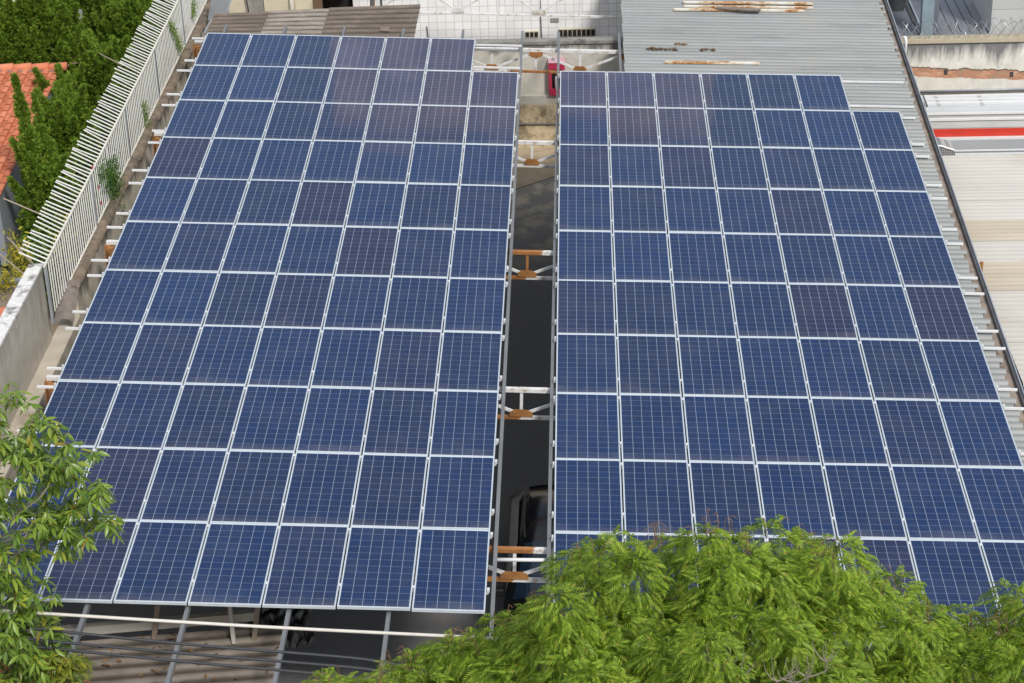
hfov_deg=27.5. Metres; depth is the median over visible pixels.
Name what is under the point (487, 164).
solar panel
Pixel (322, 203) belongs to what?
solar panel
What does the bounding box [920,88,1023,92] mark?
wall conduit
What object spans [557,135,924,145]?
mounting rail
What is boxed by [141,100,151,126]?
fence shoot
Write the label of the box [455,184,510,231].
solar panel
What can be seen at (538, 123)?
wall pipe
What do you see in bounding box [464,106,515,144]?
solar panel
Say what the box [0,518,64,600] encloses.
solar panel
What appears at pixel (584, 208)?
solar panel
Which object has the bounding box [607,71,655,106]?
solar panel
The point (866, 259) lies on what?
solar panel
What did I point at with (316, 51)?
solar panel
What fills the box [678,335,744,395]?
solar panel
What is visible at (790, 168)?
solar panel
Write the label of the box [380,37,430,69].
solar panel
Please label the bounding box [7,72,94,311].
conifer
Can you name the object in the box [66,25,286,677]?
steel rafter
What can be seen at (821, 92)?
solar panel
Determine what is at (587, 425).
solar panel
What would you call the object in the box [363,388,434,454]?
solar panel
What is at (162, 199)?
solar panel
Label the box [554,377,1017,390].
mounting rail
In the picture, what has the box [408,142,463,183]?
solar panel
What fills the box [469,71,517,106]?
solar panel
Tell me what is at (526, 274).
steel truss
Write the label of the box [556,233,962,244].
mounting rail
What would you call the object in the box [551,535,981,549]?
mounting rail
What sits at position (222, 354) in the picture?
solar panel
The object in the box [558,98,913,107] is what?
mounting rail
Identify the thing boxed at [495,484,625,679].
parked car
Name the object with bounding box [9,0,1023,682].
ground
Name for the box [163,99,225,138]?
solar panel
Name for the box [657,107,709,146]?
solar panel
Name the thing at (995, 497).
solar panel
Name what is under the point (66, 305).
roof scrap
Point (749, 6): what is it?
roof batten
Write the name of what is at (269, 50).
solar panel
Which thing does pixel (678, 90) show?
solar panel
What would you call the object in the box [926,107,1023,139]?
market canopy
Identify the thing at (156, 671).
dry leaves
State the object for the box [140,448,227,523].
solar panel
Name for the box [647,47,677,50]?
leaf litter
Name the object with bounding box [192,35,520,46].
mounting rail
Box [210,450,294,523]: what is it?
solar panel
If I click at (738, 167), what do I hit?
solar panel
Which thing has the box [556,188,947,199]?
mounting rail
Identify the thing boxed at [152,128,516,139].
mounting rail
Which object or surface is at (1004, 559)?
solar panel
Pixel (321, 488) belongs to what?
solar panel
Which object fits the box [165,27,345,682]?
steel rafter
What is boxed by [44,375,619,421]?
steel truss
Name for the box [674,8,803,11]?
roof batten
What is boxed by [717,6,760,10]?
broken slab
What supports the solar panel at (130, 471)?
on the mounting rail at (422, 508)
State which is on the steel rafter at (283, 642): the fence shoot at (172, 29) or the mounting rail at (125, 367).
the mounting rail at (125, 367)
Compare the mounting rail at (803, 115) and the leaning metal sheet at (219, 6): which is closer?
the mounting rail at (803, 115)
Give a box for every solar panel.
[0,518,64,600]
[6,445,94,517]
[36,380,119,448]
[39,519,137,602]
[58,322,141,381]
[75,447,161,521]
[83,269,161,323]
[97,382,182,448]
[106,221,179,270]
[113,520,207,604]
[121,324,201,383]
[127,177,196,222]
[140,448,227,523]
[143,271,218,324]
[146,137,211,178]
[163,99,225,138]
[163,222,234,271]
[163,383,245,449]
[180,65,238,101]
[181,178,248,222]
[184,325,261,384]
[188,522,278,607]
[194,33,250,66]
[198,138,261,180]
[203,272,275,325]
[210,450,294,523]
[213,100,273,139]
[220,224,288,273]
[227,66,285,102]
[230,385,308,451]
[236,179,300,225]
[241,34,295,66]
[247,326,321,386]
[250,139,311,181]
[262,524,348,608]
[263,101,322,141]
[263,273,332,327]
[276,67,331,102]
[278,225,343,276]
[280,452,360,525]
[287,35,340,68]
[291,181,353,225]
[296,387,371,452]
[303,140,362,181]
[310,328,381,387]
[314,103,370,140]
[323,275,390,328]
[324,68,378,103]
[333,36,385,68]
[335,226,398,275]
[337,526,418,610]
[345,182,405,226]
[351,453,427,529]
[355,141,412,182]
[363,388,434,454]
[364,104,418,141]
[372,69,424,104]
[373,329,441,389]
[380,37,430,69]
[383,276,447,330]
[392,228,453,277]
[400,183,458,228]
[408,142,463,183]
[412,528,489,613]
[414,105,467,143]
[420,70,471,105]
[421,455,494,529]
[426,38,474,70]
[429,390,498,456]
[437,331,501,390]
[443,278,505,332]
[449,229,507,278]
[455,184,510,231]
[460,144,513,185]
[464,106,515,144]
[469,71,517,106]
[553,532,625,617]
[554,459,622,532]
[555,393,620,459]
[556,333,617,393]
[557,230,613,279]
[557,279,615,333]
[558,185,611,230]
[559,106,608,144]
[559,144,609,185]
[560,71,606,106]
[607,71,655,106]
[608,107,658,145]
[610,145,662,186]
[611,186,666,231]
[613,231,670,280]
[615,280,675,335]
[617,334,681,394]
[619,394,687,460]
[622,460,693,534]
[625,534,698,609]
[654,72,703,107]
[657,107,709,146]
[660,146,715,187]
[664,187,721,232]
[668,232,728,282]
[673,281,736,337]
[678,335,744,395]
[683,395,754,461]
[689,461,764,535]
[696,535,765,618]
[700,73,752,108]
[705,108,759,146]
[711,147,767,188]
[717,188,776,233]
[723,233,786,282]
[730,282,796,336]
[738,337,808,397]
[746,396,821,463]
[747,74,801,109]
[754,109,810,147]
[756,462,835,537]
[762,147,821,189]
[767,536,850,622]
[770,189,832,234]
[778,234,844,283]
[788,283,857,338]
[794,74,850,110]
[799,338,872,397]
[803,110,861,148]
[810,397,888,464]
[812,148,873,189]
[822,190,887,236]
[823,464,906,538]
[834,235,901,284]
[839,538,925,623]
[846,284,918,339]
[852,111,912,149]
[859,339,936,399]
[863,149,926,190]
[874,399,955,465]
[875,191,942,236]
[889,236,960,286]
[890,465,977,539]
[904,286,978,340]
[909,539,999,624]
[920,340,1000,400]
[938,400,1023,467]
[958,466,1023,541]
[980,540,1023,624]
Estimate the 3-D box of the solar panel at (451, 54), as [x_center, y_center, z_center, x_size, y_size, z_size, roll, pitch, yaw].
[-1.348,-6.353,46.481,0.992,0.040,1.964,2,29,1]
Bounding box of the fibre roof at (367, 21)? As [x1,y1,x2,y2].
[203,4,420,42]
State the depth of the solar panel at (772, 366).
34.26 m
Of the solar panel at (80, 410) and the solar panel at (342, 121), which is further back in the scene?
the solar panel at (342, 121)
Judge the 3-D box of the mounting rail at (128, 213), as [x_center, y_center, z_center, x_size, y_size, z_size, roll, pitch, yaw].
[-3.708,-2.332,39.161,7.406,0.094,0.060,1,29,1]
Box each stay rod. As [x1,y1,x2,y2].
[0,254,23,273]
[3,198,47,216]
[7,237,33,263]
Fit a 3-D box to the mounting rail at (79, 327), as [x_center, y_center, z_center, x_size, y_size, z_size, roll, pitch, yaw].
[-3.818,-0.153,35.216,7.395,0.094,0.060,1,29,1]
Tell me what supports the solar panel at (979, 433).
on the mounting rail at (1003, 405)
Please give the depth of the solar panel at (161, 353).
34.45 m
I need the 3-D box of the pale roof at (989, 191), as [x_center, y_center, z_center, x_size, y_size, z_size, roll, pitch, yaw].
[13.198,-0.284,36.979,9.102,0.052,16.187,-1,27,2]
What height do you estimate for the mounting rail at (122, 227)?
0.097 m
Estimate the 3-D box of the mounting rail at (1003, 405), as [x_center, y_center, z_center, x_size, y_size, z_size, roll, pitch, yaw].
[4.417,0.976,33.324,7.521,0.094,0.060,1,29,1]
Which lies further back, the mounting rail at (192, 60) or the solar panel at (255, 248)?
the mounting rail at (192, 60)
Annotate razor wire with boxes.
[897,17,1023,38]
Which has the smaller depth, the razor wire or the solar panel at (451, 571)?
the solar panel at (451, 571)
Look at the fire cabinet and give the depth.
49.05 m
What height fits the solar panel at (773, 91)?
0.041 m
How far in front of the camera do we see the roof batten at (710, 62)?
46.13 m
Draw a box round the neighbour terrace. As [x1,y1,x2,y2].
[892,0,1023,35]
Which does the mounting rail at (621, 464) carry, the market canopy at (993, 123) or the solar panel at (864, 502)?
the solar panel at (864, 502)
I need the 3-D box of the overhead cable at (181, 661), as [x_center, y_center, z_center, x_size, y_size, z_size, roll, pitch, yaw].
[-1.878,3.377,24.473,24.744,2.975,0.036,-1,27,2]
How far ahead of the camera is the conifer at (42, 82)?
45.74 m
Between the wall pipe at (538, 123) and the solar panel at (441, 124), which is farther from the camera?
the wall pipe at (538, 123)
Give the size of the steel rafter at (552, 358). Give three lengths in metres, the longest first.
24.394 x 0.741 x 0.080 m
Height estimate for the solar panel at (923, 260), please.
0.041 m
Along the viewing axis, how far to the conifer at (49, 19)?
47.69 m
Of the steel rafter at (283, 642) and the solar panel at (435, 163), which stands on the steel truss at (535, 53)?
the steel rafter at (283, 642)
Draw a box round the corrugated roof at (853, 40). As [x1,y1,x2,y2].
[621,0,1023,650]
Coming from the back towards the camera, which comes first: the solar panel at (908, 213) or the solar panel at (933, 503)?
the solar panel at (908, 213)
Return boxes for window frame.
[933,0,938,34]
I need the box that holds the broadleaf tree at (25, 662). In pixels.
[0,381,125,682]
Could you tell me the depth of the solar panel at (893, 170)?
41.09 m
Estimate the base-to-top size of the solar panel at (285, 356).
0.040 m
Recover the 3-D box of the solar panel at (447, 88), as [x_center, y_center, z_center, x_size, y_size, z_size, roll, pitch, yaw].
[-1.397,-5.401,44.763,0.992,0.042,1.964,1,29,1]
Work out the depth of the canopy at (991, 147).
48.07 m
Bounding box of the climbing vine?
[92,147,126,225]
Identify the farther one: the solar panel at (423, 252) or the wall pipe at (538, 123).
the wall pipe at (538, 123)
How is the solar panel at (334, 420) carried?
on the mounting rail at (430, 438)
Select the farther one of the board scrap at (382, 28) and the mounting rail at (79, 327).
the board scrap at (382, 28)
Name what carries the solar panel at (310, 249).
on the mounting rail at (109, 258)
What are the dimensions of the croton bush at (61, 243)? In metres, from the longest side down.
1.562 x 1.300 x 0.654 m
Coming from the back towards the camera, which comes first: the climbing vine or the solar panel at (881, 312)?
the climbing vine
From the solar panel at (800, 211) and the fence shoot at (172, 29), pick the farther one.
the fence shoot at (172, 29)
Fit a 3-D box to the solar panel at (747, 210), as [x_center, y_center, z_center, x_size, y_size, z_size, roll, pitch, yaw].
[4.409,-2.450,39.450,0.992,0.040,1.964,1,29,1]
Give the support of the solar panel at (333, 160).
on the mounting rail at (141, 170)
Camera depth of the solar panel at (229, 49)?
46.54 m
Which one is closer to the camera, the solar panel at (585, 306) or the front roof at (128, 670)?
the front roof at (128, 670)
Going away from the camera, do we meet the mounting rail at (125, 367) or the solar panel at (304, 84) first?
the mounting rail at (125, 367)
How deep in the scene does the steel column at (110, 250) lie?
38.41 m
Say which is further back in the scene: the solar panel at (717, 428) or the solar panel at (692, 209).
the solar panel at (692, 209)
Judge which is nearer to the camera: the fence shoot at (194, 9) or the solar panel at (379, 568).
the solar panel at (379, 568)
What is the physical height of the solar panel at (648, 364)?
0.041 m
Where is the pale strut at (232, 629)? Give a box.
[228,607,235,643]
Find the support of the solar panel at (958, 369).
on the mounting rail at (1005, 389)
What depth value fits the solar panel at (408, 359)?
34.40 m
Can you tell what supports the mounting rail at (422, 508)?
attached to the steel rafter at (172, 666)
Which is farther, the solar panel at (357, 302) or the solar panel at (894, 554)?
the solar panel at (357, 302)
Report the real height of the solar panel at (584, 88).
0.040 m
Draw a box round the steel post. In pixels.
[370,0,382,5]
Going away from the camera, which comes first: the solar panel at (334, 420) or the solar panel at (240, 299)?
the solar panel at (334, 420)
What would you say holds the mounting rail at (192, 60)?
on the steel rafter at (494, 573)
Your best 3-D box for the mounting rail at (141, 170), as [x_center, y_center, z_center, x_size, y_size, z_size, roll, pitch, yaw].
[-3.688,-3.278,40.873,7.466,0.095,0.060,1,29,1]
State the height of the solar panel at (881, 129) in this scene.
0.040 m
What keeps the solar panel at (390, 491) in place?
on the mounting rail at (422, 508)
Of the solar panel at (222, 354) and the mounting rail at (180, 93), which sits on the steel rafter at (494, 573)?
the mounting rail at (180, 93)
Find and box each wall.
[0,264,80,623]
[71,0,210,325]
[219,36,622,147]
[900,33,1023,94]
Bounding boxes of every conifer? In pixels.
[0,0,19,55]
[0,0,38,97]
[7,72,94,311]
[17,0,84,78]
[31,61,107,167]
[32,70,111,225]
[52,0,85,33]
[68,28,141,181]
[79,0,107,48]
[90,0,165,135]
[141,0,189,78]
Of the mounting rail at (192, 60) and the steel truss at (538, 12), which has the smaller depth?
the mounting rail at (192, 60)
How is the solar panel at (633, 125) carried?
on the mounting rail at (803, 115)
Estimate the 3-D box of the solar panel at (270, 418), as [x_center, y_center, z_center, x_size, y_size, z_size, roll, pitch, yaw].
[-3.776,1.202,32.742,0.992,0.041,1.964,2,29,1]
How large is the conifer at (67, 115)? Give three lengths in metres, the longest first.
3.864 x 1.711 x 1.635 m
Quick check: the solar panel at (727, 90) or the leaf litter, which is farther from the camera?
the leaf litter
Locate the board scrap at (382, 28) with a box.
[380,26,389,31]
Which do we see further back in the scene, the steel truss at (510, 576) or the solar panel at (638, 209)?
the solar panel at (638, 209)
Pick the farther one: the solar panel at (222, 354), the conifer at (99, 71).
the conifer at (99, 71)
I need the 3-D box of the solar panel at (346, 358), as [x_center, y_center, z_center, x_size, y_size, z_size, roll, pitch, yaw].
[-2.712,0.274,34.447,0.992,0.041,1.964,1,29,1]
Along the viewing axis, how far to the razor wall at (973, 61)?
49.58 m
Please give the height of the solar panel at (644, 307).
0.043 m
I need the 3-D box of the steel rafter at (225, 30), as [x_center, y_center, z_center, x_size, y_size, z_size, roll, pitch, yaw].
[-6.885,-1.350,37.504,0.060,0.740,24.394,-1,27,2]
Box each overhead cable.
[0,609,999,645]
[10,645,375,681]
[17,625,763,682]
[21,638,469,682]
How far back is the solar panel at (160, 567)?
29.25 m
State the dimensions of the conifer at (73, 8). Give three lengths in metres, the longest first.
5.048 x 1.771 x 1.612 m
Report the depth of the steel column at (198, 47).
47.39 m
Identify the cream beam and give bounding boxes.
[1,609,254,638]
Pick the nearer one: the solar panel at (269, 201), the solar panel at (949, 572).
the solar panel at (949, 572)
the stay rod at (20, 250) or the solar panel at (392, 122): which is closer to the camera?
the stay rod at (20, 250)
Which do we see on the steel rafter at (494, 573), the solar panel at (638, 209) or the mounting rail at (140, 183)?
the mounting rail at (140, 183)
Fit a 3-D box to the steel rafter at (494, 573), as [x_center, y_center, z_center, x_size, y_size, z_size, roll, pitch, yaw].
[-0.038,-1.179,37.399,0.060,0.745,24.394,-1,27,2]
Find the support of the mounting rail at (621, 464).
on the steel rafter at (552, 358)
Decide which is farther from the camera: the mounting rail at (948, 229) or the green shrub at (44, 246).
the green shrub at (44, 246)
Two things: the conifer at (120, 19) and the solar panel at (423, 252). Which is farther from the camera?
the conifer at (120, 19)
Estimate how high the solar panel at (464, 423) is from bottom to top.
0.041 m
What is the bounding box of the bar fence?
[18,0,207,323]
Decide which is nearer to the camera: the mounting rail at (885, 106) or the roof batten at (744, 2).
the mounting rail at (885, 106)
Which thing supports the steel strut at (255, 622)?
attached to the front roof at (128, 670)
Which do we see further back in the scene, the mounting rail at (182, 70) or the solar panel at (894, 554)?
the mounting rail at (182, 70)
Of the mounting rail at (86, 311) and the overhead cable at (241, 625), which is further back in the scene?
the mounting rail at (86, 311)
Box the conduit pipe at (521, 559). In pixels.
[497,558,551,561]
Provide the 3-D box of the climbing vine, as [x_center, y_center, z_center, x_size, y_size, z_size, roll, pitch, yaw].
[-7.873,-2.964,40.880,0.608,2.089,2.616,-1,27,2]
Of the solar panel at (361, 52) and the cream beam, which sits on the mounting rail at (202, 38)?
the solar panel at (361, 52)
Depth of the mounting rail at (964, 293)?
36.69 m
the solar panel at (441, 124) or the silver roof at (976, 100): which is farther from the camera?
the silver roof at (976, 100)
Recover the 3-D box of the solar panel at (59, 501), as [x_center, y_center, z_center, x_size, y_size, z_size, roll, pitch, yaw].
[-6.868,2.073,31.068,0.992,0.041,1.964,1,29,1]
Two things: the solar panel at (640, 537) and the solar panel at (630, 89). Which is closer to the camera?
the solar panel at (640, 537)
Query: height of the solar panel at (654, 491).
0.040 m
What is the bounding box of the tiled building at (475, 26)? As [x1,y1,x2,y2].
[353,0,622,38]
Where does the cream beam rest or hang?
attached to the steel strut at (155, 624)
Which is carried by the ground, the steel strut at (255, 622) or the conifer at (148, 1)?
the conifer at (148, 1)
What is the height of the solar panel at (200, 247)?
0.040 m
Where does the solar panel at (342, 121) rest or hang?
on the mounting rail at (274, 104)
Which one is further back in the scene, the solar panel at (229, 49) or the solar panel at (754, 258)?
the solar panel at (229, 49)
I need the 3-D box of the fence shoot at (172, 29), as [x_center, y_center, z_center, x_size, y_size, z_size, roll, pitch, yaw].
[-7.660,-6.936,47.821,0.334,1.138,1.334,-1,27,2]
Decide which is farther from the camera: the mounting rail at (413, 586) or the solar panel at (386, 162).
the solar panel at (386, 162)
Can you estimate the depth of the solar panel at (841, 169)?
41.10 m
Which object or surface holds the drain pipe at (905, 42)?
attached to the corrugated roof at (853, 40)
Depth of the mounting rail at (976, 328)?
35.49 m
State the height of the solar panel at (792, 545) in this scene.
0.042 m
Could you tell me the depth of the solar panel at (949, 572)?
29.26 m
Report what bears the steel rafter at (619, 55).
on the steel truss at (535, 53)
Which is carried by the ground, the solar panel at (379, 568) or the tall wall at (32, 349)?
the tall wall at (32, 349)
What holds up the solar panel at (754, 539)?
on the mounting rail at (624, 538)
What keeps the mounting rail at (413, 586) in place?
attached to the steel rafter at (283, 642)
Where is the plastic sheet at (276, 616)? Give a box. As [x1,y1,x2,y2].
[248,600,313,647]
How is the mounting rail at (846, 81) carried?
on the corrugated roof at (853, 40)
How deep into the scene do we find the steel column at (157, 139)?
42.83 m
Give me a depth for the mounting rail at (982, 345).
34.97 m
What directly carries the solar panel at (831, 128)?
on the mounting rail at (918, 144)
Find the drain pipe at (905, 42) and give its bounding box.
[903,36,906,53]
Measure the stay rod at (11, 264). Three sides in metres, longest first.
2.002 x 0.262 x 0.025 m
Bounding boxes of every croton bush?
[0,226,37,276]
[0,260,24,299]
[43,214,87,285]
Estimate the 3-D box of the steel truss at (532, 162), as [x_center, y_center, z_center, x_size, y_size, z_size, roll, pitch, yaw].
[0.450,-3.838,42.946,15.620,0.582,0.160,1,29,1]
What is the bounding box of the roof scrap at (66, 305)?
[53,280,79,326]
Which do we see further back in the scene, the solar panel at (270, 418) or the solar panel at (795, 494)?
the solar panel at (270, 418)
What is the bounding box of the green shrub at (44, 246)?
[1,218,69,283]
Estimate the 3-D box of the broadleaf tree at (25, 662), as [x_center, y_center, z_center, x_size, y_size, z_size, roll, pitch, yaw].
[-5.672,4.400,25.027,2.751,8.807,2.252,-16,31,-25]
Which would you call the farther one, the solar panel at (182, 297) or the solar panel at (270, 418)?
the solar panel at (182, 297)
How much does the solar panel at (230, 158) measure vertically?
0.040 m
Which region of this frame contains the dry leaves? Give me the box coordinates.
[80,628,281,682]
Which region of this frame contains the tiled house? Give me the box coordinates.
[0,61,78,283]
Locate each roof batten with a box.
[665,61,759,64]
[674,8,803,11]
[683,1,812,4]
[684,5,812,8]
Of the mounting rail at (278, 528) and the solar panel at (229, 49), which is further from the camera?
the solar panel at (229, 49)
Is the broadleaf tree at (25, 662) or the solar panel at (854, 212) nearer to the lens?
the broadleaf tree at (25, 662)
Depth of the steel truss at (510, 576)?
30.19 m
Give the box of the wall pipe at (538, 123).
[519,123,559,124]
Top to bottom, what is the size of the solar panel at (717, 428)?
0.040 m
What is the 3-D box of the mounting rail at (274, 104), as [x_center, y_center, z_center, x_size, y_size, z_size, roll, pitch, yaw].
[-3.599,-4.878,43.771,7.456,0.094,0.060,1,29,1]
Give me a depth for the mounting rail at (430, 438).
32.29 m
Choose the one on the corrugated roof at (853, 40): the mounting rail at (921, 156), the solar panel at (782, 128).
the mounting rail at (921, 156)
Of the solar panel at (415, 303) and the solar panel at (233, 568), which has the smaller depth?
the solar panel at (233, 568)
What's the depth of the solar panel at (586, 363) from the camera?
34.33 m
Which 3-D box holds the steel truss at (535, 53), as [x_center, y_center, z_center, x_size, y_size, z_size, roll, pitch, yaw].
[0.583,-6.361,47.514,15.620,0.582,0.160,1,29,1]
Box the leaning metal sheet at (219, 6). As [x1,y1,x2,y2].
[208,0,230,19]
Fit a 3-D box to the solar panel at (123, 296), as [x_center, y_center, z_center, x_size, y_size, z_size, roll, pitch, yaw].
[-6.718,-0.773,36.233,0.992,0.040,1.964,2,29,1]
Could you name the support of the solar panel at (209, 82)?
on the mounting rail at (180, 93)
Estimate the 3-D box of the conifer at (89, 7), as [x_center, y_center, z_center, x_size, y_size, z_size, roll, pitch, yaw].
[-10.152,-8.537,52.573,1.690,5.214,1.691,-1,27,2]
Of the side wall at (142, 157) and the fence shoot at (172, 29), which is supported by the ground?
the side wall at (142, 157)
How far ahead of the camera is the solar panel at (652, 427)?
32.59 m
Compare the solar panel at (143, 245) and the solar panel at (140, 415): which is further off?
the solar panel at (143, 245)
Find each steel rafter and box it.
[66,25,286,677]
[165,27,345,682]
[222,24,227,32]
[272,28,404,682]
[380,29,463,673]
[489,31,523,635]
[546,32,559,668]
[618,33,650,673]
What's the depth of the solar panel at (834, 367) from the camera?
34.24 m
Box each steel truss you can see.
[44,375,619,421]
[50,537,553,582]
[104,240,614,281]
[153,132,610,168]
[193,40,624,73]
[374,0,614,17]
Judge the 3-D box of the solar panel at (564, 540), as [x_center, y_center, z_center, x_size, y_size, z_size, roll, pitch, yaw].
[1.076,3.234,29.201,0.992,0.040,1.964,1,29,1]
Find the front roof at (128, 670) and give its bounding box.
[67,625,283,682]
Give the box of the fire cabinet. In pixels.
[548,58,564,94]
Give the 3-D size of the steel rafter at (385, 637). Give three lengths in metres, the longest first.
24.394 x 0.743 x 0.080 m
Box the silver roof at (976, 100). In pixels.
[921,93,1023,108]
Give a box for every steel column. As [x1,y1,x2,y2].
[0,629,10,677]
[48,382,55,399]
[107,246,114,257]
[155,137,171,252]
[196,45,209,152]
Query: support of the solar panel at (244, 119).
on the mounting rail at (515, 138)
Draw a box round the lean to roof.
[0,277,21,316]
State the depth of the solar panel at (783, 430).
32.54 m
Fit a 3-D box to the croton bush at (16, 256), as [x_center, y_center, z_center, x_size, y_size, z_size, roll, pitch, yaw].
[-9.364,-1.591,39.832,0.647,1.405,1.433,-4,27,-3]
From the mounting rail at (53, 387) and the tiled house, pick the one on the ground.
the tiled house
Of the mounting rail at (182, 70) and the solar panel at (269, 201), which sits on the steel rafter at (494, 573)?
the mounting rail at (182, 70)
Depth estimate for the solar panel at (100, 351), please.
34.47 m
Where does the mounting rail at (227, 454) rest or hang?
attached to the steel rafter at (172, 666)
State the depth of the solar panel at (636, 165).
41.17 m
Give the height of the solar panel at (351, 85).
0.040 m
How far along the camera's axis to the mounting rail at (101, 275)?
36.95 m
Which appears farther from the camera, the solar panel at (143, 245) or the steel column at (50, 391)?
the solar panel at (143, 245)
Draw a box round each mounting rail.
[4,498,493,514]
[17,428,498,444]
[18,449,496,465]
[37,383,500,399]
[45,575,489,593]
[47,364,501,380]
[65,325,504,340]
[72,308,505,323]
[87,272,507,286]
[91,257,508,271]
[107,224,510,237]
[116,210,511,223]
[129,180,513,192]
[132,167,513,179]
[136,522,492,538]
[148,139,515,151]
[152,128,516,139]
[162,102,517,113]
[167,91,518,102]
[177,67,519,78]
[184,57,519,68]
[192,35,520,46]
[551,511,974,525]
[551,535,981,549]
[552,461,959,475]
[553,396,1023,409]
[553,441,1023,455]
[554,319,997,332]
[554,336,1005,349]
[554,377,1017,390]
[555,267,977,279]
[555,282,983,294]
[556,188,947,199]
[556,219,956,230]
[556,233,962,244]
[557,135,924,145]
[557,147,929,157]
[557,175,941,186]
[558,74,903,83]
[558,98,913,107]
[558,109,915,118]
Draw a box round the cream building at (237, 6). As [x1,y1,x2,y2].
[229,0,352,12]
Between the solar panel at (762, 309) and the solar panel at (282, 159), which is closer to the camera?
the solar panel at (762, 309)
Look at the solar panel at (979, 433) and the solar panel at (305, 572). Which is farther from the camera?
the solar panel at (979, 433)
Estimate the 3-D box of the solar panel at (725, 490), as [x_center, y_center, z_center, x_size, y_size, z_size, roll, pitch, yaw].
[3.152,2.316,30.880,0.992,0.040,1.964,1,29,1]
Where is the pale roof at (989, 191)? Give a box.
[942,154,1023,385]
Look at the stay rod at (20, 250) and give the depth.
38.29 m
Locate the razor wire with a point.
(971, 32)
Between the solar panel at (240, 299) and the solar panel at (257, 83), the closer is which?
the solar panel at (240, 299)
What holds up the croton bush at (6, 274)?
on the garden soil
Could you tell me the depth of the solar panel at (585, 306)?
36.04 m
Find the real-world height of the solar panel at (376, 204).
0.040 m
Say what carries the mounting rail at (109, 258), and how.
on the steel rafter at (385, 637)
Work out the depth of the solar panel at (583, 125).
42.93 m
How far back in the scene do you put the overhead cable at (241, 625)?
24.46 m
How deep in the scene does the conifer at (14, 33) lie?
47.41 m
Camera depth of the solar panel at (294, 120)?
43.07 m
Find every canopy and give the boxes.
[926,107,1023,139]
[948,139,1023,154]
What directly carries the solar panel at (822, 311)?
on the mounting rail at (976, 328)
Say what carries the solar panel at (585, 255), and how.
on the mounting rail at (958, 277)
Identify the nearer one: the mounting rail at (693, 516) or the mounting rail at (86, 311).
the mounting rail at (693, 516)
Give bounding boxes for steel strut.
[151,604,159,639]
[252,607,259,640]
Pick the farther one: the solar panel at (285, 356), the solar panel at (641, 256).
the solar panel at (641, 256)
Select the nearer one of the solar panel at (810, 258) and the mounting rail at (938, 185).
the solar panel at (810, 258)
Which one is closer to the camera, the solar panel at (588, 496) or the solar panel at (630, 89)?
the solar panel at (588, 496)
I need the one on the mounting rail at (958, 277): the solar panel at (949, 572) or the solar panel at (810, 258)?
the solar panel at (810, 258)
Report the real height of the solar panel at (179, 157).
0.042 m
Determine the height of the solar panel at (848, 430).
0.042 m
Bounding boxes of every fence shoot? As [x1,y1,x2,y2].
[92,151,121,176]
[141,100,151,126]
[166,19,184,52]
[189,0,201,18]
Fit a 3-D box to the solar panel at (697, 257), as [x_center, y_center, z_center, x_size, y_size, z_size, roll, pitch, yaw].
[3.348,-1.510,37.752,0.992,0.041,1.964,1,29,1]
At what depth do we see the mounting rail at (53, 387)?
33.53 m
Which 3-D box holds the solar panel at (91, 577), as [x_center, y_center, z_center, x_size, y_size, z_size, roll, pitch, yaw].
[-5.904,3.053,29.335,0.992,0.040,1.964,2,29,1]
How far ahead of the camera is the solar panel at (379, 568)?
29.20 m
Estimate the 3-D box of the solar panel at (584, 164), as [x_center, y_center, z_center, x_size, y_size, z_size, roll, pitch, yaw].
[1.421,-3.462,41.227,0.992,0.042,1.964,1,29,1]
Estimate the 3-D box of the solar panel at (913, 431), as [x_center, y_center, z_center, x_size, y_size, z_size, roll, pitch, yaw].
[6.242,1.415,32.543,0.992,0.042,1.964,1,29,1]
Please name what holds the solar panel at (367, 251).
on the mounting rail at (109, 258)
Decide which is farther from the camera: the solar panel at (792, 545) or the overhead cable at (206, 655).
the solar panel at (792, 545)
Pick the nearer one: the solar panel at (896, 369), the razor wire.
the solar panel at (896, 369)
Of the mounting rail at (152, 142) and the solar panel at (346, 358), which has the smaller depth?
the solar panel at (346, 358)
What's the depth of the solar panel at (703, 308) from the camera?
36.00 m
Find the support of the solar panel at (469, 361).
on the mounting rail at (125, 367)
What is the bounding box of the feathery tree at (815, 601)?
[301,508,1023,682]
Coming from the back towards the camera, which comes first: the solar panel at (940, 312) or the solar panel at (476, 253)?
the solar panel at (476, 253)
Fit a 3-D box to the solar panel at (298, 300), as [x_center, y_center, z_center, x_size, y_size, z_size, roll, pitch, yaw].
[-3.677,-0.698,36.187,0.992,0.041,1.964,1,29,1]
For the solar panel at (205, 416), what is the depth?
32.72 m
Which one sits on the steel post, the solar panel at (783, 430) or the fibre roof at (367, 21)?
the fibre roof at (367, 21)
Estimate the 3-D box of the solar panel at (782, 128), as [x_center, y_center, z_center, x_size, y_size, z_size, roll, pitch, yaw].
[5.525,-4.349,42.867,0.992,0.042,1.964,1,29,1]
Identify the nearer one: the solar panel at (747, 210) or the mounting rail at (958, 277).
the mounting rail at (958, 277)
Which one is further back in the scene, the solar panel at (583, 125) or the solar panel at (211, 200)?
the solar panel at (583, 125)

